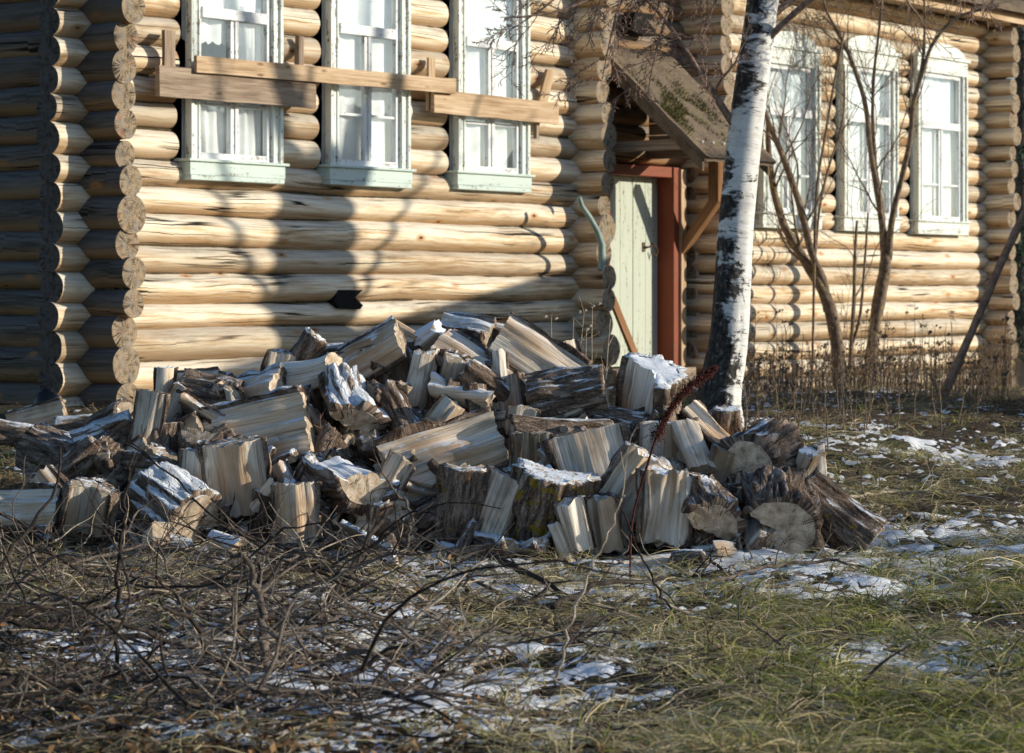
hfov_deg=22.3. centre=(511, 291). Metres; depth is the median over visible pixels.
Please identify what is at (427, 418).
wood splinter
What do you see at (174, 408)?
wood chunk
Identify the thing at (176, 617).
dead branch
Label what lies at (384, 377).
split log
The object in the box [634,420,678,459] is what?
split log
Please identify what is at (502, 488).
split log
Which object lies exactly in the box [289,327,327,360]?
split log
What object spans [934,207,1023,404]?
leaning pole
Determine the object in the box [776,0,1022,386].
bare sapling
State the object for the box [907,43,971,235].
window
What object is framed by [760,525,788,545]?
wood splinter
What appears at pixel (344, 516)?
split log
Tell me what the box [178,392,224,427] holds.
wood splinter
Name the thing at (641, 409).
split log
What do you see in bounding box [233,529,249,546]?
wood chunk
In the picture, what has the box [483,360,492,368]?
split log
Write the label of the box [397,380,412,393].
wood splinter
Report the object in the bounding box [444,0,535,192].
window
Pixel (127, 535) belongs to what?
split log
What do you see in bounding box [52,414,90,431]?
split log
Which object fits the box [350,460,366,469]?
split log
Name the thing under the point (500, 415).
wood splinter
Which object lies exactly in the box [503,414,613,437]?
split log
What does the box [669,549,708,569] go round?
wood chunk
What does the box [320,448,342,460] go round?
split log
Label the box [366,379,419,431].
split log
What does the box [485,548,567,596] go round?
dead branch
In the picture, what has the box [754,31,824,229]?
window
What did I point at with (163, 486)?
firewood log
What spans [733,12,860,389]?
bare sapling
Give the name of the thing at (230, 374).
split log
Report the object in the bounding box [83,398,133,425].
wood chunk
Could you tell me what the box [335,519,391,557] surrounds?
split log
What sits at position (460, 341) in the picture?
split log
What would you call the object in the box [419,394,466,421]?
split log
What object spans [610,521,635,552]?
split log
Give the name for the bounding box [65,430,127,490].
firewood log
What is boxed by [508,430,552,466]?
split log
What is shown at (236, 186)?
log house
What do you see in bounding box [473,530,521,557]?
split log
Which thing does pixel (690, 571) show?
wood chips
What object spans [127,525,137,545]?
wood splinter
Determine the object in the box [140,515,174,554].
wood chunk
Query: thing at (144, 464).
split log
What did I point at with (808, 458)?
wood chunk
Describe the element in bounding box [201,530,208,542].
split log
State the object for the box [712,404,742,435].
split log
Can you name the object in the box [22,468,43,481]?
split log
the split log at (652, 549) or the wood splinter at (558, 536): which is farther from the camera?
the split log at (652, 549)
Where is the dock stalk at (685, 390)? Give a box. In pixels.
[629,365,719,578]
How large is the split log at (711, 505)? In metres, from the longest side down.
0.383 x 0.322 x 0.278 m
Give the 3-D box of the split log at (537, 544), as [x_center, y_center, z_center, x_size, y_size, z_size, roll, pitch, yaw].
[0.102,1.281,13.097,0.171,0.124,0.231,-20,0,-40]
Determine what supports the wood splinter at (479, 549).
on the snow
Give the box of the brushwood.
[0,424,1023,752]
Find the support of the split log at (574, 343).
on the split log at (528, 346)
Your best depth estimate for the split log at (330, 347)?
14.47 m
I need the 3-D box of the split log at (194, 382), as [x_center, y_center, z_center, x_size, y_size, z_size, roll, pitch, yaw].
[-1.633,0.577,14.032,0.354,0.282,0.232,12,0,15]
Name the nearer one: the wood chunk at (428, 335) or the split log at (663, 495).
the split log at (663, 495)
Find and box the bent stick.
[577,196,605,270]
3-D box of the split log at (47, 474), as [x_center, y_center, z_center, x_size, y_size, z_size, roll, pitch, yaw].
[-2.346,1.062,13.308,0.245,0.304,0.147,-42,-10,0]
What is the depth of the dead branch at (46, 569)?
12.03 m
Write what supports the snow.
on the ground at (946, 433)
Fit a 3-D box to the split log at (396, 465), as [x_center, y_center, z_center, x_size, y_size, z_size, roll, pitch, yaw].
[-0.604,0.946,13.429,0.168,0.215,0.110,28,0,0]
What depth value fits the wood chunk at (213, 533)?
12.79 m
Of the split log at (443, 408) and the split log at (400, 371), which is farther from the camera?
the split log at (400, 371)
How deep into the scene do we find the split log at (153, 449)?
13.55 m
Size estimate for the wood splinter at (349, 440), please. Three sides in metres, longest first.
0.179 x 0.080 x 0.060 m
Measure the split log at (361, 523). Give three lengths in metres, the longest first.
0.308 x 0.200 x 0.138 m
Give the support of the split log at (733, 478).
on the split log
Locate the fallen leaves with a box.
[0,381,1023,752]
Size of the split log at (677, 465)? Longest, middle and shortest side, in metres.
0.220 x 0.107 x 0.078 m
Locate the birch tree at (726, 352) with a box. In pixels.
[472,0,1003,427]
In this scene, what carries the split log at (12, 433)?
on the ground at (946, 433)
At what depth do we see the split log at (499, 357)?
14.14 m
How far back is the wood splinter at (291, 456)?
13.57 m
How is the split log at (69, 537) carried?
on the ground at (946, 433)
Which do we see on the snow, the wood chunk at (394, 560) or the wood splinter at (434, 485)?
the wood chunk at (394, 560)
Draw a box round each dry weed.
[543,297,613,375]
[737,300,1021,451]
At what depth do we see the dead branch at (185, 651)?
9.25 m
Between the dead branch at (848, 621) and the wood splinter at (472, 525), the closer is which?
the dead branch at (848, 621)
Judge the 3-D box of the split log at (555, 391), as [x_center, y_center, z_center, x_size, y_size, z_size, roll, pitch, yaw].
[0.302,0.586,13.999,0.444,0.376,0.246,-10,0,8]
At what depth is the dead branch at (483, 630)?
9.70 m
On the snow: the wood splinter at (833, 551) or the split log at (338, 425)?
the wood splinter at (833, 551)
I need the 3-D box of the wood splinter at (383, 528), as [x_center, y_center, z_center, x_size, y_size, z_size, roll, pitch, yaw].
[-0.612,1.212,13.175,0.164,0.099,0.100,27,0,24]
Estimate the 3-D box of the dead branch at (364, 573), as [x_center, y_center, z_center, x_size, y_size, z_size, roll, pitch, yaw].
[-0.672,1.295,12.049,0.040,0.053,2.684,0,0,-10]
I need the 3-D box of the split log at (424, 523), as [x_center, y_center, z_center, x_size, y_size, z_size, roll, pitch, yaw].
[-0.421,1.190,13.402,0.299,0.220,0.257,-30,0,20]
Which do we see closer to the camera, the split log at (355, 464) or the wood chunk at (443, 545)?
the wood chunk at (443, 545)
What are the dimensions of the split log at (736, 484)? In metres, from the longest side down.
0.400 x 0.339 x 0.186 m
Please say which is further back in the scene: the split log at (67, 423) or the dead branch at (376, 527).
the split log at (67, 423)
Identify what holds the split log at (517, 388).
on the split log
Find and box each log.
[0,419,70,446]
[0,482,62,532]
[3,396,67,424]
[15,422,73,469]
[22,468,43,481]
[29,465,68,533]
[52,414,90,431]
[52,532,63,547]
[54,435,103,479]
[55,476,120,540]
[63,511,125,553]
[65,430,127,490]
[69,409,132,441]
[91,435,113,477]
[118,490,123,511]
[120,450,167,472]
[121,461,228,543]
[123,433,148,450]
[125,442,177,485]
[125,531,141,551]
[127,389,170,442]
[150,421,184,453]
[172,413,182,420]
[174,411,205,431]
[176,366,219,381]
[176,368,244,415]
[177,427,223,448]
[177,447,234,518]
[195,434,271,517]
[198,385,316,464]
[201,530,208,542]
[205,379,224,395]
[208,423,234,437]
[219,371,233,377]
[219,381,244,400]
[222,519,237,532]
[234,362,286,397]
[235,477,275,522]
[247,489,274,540]
[260,349,295,371]
[269,478,295,497]
[270,480,322,544]
[272,459,296,482]
[282,352,342,395]
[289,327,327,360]
[291,390,325,466]
[293,452,322,481]
[295,444,374,471]
[300,456,401,515]
[302,383,314,401]
[307,404,354,460]
[308,495,338,551]
[314,422,341,452]
[318,362,391,435]
[320,343,342,356]
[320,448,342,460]
[322,400,343,435]
[334,315,408,380]
[334,344,373,358]
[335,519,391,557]
[337,513,346,550]
[346,488,409,524]
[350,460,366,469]
[354,426,380,465]
[355,507,417,542]
[359,349,392,383]
[365,500,392,536]
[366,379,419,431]
[373,406,508,506]
[373,463,381,471]
[377,449,415,490]
[379,379,420,429]
[384,500,427,555]
[384,531,399,552]
[392,347,429,408]
[406,340,430,400]
[406,348,439,409]
[407,449,418,461]
[410,498,443,550]
[414,499,437,546]
[417,410,424,418]
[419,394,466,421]
[425,329,515,375]
[426,458,438,474]
[427,349,471,409]
[427,372,500,415]
[429,312,496,345]
[433,377,460,403]
[433,462,494,544]
[457,359,509,402]
[463,382,486,412]
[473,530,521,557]
[478,465,518,537]
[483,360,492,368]
[485,311,592,375]
[487,348,509,379]
[492,370,526,435]
[493,322,504,339]
[503,404,540,449]
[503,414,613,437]
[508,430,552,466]
[508,457,600,556]
[515,531,552,557]
[524,364,609,418]
[527,378,542,404]
[534,445,553,468]
[539,422,628,477]
[553,424,586,437]
[553,495,596,553]
[563,339,581,351]
[578,411,591,418]
[586,492,627,554]
[593,405,649,431]
[596,440,676,555]
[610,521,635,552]
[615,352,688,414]
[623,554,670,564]
[626,531,659,553]
[628,424,635,442]
[631,406,677,413]
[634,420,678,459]
[635,464,698,547]
[646,410,661,420]
[646,540,696,548]
[661,403,676,421]
[668,457,685,470]
[671,418,717,475]
[677,399,729,447]
[681,470,747,540]
[692,527,719,545]
[709,443,734,481]
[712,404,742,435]
[719,534,743,550]
[720,417,807,483]
[720,483,741,538]
[728,474,735,482]
[728,483,740,486]
[733,495,750,518]
[740,464,824,553]
[744,529,770,550]
[805,469,888,552]
[811,444,826,475]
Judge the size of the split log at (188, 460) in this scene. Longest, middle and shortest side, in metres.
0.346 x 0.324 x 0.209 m
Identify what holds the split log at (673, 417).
on the split log
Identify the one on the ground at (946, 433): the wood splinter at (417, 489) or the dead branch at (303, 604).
the dead branch at (303, 604)
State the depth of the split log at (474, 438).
13.61 m
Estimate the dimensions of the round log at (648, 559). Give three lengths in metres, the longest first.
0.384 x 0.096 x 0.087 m
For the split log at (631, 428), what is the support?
on the split log
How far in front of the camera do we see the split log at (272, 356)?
14.26 m
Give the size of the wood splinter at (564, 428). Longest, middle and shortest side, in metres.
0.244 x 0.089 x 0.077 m
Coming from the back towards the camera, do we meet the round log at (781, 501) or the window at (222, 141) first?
the window at (222, 141)
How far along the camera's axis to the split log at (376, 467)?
13.71 m
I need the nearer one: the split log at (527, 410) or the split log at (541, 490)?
the split log at (541, 490)
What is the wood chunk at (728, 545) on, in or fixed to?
on the snow
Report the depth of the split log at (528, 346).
14.24 m
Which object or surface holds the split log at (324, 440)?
on the split log at (328, 454)
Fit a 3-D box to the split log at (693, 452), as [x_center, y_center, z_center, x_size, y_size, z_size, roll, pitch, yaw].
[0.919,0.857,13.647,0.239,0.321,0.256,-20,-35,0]
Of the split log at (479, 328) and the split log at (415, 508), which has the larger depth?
the split log at (479, 328)
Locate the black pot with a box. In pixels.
[33,388,58,403]
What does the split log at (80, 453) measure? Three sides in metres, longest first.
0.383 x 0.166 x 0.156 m
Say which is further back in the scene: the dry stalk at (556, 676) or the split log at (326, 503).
the split log at (326, 503)
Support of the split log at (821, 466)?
on the wood chunk at (808, 458)
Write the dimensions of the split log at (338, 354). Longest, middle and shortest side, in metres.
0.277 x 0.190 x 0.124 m
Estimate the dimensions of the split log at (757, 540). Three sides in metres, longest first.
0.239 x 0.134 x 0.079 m
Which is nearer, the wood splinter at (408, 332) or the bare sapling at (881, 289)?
the wood splinter at (408, 332)
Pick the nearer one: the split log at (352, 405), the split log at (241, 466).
the split log at (241, 466)
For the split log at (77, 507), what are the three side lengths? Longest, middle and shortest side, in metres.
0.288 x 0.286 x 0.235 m
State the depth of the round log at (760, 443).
13.49 m
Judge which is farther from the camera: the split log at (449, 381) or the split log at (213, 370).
the split log at (213, 370)
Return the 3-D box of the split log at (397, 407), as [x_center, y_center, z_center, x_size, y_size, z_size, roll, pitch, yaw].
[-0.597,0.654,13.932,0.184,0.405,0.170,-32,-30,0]
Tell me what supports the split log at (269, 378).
on the split log
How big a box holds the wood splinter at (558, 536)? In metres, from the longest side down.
0.279 x 0.087 x 0.078 m
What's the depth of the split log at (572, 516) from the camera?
12.99 m
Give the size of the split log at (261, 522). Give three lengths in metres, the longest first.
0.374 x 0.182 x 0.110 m
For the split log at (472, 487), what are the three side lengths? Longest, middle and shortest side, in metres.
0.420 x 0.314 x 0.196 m
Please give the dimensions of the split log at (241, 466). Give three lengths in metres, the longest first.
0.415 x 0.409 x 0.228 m
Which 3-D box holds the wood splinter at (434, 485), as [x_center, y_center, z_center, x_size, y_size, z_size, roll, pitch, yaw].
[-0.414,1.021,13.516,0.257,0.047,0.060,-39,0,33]
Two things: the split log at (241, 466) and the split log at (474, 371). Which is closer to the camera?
the split log at (241, 466)
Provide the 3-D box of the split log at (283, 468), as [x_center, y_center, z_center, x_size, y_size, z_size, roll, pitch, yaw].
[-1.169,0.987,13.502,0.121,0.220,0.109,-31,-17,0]
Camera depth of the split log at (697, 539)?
13.12 m
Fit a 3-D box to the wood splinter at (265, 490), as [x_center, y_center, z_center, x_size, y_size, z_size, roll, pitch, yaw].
[-1.271,1.049,13.348,0.077,0.223,0.071,37,17,0]
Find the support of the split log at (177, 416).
on the split log
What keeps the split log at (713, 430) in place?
on the split log
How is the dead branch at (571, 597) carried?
on the snow
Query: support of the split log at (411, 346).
on the split log at (400, 371)
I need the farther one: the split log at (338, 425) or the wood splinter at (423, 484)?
the split log at (338, 425)
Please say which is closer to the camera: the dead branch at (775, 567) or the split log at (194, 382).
the dead branch at (775, 567)
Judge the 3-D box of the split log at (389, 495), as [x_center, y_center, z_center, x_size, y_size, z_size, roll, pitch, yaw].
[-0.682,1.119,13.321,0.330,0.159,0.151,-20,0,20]
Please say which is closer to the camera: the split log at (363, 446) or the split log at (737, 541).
the split log at (737, 541)
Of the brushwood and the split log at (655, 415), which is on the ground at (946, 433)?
the brushwood
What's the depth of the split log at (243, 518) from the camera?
13.56 m
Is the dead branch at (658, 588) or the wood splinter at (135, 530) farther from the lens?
the wood splinter at (135, 530)
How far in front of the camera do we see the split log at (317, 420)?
13.79 m
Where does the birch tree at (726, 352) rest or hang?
on the ground at (946, 433)
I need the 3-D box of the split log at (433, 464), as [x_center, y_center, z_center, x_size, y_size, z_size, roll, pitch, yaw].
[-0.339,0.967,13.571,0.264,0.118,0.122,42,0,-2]
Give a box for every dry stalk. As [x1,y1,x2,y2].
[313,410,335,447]
[554,417,650,678]
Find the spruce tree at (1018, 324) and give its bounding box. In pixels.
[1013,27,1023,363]
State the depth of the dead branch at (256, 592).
9.18 m
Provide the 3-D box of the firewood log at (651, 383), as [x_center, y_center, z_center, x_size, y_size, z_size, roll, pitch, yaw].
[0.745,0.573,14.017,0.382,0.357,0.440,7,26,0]
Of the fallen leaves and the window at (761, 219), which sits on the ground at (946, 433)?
the fallen leaves
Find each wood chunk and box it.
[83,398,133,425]
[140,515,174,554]
[141,530,194,555]
[166,381,186,420]
[207,530,248,556]
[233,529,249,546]
[370,555,400,569]
[414,319,445,350]
[429,539,454,556]
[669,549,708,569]
[711,540,737,556]
[795,445,827,476]
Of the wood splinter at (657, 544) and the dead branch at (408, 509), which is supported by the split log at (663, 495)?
the wood splinter at (657, 544)
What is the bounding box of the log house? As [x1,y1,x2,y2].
[0,0,1023,408]
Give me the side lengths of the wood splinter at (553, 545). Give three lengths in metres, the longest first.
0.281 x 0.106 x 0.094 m
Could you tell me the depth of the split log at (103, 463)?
13.53 m
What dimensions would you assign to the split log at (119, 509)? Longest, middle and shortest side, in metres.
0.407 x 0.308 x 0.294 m
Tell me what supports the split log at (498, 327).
on the split log at (479, 328)
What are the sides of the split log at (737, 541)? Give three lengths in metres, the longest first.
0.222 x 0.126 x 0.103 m
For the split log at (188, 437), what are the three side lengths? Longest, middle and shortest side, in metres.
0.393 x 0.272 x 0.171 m
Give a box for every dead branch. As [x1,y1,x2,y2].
[0,517,247,590]
[6,506,313,635]
[53,425,147,683]
[123,588,276,669]
[170,518,354,620]
[227,543,326,664]
[236,585,368,631]
[311,488,393,621]
[341,547,410,607]
[370,432,417,568]
[424,605,639,673]
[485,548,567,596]
[550,550,739,611]
[609,491,683,625]
[678,525,885,593]
[688,529,735,582]
[776,613,910,635]
[850,454,1014,503]
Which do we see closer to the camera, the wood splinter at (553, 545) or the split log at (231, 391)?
the wood splinter at (553, 545)
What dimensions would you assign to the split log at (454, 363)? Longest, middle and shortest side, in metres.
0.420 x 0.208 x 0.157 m
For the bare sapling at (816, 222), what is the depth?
28.39 m
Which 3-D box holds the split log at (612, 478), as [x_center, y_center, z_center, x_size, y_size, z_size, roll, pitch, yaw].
[0.588,1.061,13.293,0.384,0.551,0.247,34,10,0]
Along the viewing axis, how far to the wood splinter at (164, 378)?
14.03 m
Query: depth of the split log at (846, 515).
13.15 m
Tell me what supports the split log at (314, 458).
on the split log
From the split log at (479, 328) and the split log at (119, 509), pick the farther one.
the split log at (479, 328)
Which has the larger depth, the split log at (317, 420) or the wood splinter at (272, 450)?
the split log at (317, 420)
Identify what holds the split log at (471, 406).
on the split log at (437, 387)
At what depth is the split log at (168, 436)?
13.69 m
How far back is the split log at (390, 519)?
13.16 m
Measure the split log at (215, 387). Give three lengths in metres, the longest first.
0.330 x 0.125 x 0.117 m
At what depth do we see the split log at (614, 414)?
13.85 m
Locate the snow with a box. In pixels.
[0,386,1023,752]
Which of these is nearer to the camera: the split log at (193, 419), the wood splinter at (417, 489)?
the wood splinter at (417, 489)
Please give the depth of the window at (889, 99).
30.64 m
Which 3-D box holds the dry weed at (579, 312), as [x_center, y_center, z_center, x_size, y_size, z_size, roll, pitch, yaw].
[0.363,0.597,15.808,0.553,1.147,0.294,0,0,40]
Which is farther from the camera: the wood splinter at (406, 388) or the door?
the door
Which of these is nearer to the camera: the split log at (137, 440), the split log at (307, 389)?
the split log at (137, 440)
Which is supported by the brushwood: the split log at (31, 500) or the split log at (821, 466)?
the split log at (31, 500)
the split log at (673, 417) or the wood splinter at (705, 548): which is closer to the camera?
the wood splinter at (705, 548)
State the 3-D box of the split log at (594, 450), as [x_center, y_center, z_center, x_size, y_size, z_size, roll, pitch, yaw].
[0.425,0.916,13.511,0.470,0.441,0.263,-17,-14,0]
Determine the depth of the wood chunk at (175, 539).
12.91 m
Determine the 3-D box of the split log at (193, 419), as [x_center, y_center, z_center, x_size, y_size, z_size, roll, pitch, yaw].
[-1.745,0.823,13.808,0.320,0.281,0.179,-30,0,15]
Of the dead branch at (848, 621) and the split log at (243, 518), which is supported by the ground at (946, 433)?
the dead branch at (848, 621)
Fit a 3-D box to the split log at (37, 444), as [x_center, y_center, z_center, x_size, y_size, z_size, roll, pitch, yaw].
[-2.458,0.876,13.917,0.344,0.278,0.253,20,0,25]
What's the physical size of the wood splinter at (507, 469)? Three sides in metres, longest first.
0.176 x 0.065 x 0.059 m
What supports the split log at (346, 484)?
on the split log at (389, 495)
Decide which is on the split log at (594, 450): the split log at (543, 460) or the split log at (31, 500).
the split log at (543, 460)
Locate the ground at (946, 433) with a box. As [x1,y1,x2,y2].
[0,361,1023,752]
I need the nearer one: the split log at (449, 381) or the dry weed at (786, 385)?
the split log at (449, 381)
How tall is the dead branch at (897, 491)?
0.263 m
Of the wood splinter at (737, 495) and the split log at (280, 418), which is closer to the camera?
the wood splinter at (737, 495)
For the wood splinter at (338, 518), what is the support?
on the split log at (326, 503)
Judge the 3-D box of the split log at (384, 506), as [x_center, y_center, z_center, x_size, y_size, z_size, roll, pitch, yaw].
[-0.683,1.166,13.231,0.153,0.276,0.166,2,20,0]
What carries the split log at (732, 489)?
on the ground at (946, 433)
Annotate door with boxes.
[607,163,695,382]
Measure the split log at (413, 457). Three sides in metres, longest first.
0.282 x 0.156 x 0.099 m
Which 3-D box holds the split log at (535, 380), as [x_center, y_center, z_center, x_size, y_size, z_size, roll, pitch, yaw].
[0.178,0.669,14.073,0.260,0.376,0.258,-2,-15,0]
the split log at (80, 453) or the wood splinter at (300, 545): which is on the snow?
the wood splinter at (300, 545)
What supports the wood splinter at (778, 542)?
on the snow
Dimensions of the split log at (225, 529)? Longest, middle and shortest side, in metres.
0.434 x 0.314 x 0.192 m
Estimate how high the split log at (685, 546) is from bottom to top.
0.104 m
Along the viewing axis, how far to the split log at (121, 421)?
13.76 m
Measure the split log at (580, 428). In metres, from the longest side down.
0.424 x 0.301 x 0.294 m
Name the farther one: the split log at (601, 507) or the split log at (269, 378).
the split log at (269, 378)
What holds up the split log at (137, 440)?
on the split log
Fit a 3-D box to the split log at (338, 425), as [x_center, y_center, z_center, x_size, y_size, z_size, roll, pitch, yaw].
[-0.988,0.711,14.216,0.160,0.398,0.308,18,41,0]
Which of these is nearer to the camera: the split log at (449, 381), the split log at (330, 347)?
the split log at (449, 381)
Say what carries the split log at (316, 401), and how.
on the split log
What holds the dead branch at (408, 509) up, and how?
on the ground at (946, 433)
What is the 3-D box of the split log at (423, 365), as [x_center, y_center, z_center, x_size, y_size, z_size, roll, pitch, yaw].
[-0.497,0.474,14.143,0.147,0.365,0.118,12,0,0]
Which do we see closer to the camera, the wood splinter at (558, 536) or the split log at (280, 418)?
the wood splinter at (558, 536)
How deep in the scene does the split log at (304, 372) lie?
14.06 m
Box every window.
[174,0,289,183]
[316,0,416,188]
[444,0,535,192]
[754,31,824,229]
[833,35,902,232]
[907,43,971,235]
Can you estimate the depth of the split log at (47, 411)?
17.57 m
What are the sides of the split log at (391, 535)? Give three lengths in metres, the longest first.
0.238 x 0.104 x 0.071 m
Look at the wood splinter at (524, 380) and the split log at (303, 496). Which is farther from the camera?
the wood splinter at (524, 380)
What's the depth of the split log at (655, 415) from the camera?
13.77 m
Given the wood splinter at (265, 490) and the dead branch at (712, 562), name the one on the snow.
the dead branch at (712, 562)
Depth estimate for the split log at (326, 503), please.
13.23 m
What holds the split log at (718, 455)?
on the split log
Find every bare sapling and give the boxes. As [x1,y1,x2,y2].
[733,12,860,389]
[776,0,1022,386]
[777,0,904,380]
[800,112,936,388]
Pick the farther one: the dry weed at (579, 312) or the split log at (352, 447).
the dry weed at (579, 312)
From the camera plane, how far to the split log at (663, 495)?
13.04 m
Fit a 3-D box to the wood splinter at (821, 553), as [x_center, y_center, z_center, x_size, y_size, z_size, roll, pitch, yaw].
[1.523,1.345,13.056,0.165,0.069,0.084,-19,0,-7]
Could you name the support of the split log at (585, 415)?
on the split log
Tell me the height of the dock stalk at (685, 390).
1.005 m
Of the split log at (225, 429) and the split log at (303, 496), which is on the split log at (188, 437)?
the split log at (225, 429)
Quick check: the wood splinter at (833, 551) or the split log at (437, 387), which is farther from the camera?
the split log at (437, 387)
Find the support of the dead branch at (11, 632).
on the ground at (946, 433)
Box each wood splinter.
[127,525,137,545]
[153,365,178,392]
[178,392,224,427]
[249,477,278,512]
[268,445,276,460]
[271,448,298,464]
[297,541,315,554]
[332,512,343,525]
[342,435,353,445]
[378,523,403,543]
[396,320,416,339]
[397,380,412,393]
[405,481,435,495]
[409,480,430,487]
[421,416,439,421]
[428,481,436,490]
[446,542,495,561]
[455,518,480,545]
[494,411,505,419]
[501,466,511,473]
[522,375,530,384]
[547,521,575,562]
[549,533,559,559]
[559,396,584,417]
[559,424,571,432]
[654,542,665,547]
[691,544,712,551]
[734,487,753,518]
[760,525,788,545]
[774,537,788,549]
[805,549,829,557]
[816,548,846,554]
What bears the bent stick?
hanging from the log house
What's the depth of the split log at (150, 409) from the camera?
13.67 m
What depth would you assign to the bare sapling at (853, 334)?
28.89 m
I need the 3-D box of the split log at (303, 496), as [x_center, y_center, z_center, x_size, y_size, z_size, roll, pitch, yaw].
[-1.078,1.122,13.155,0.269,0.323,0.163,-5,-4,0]
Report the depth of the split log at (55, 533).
13.47 m
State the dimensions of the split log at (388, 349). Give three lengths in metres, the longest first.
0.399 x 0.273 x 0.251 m
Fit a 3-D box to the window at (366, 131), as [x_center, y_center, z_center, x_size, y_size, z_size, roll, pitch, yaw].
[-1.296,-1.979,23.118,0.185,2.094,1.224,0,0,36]
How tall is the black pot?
0.202 m
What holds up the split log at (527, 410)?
on the split log at (555, 391)
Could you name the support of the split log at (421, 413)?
on the split log at (474, 438)
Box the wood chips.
[0,535,899,675]
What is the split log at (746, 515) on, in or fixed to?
on the split log

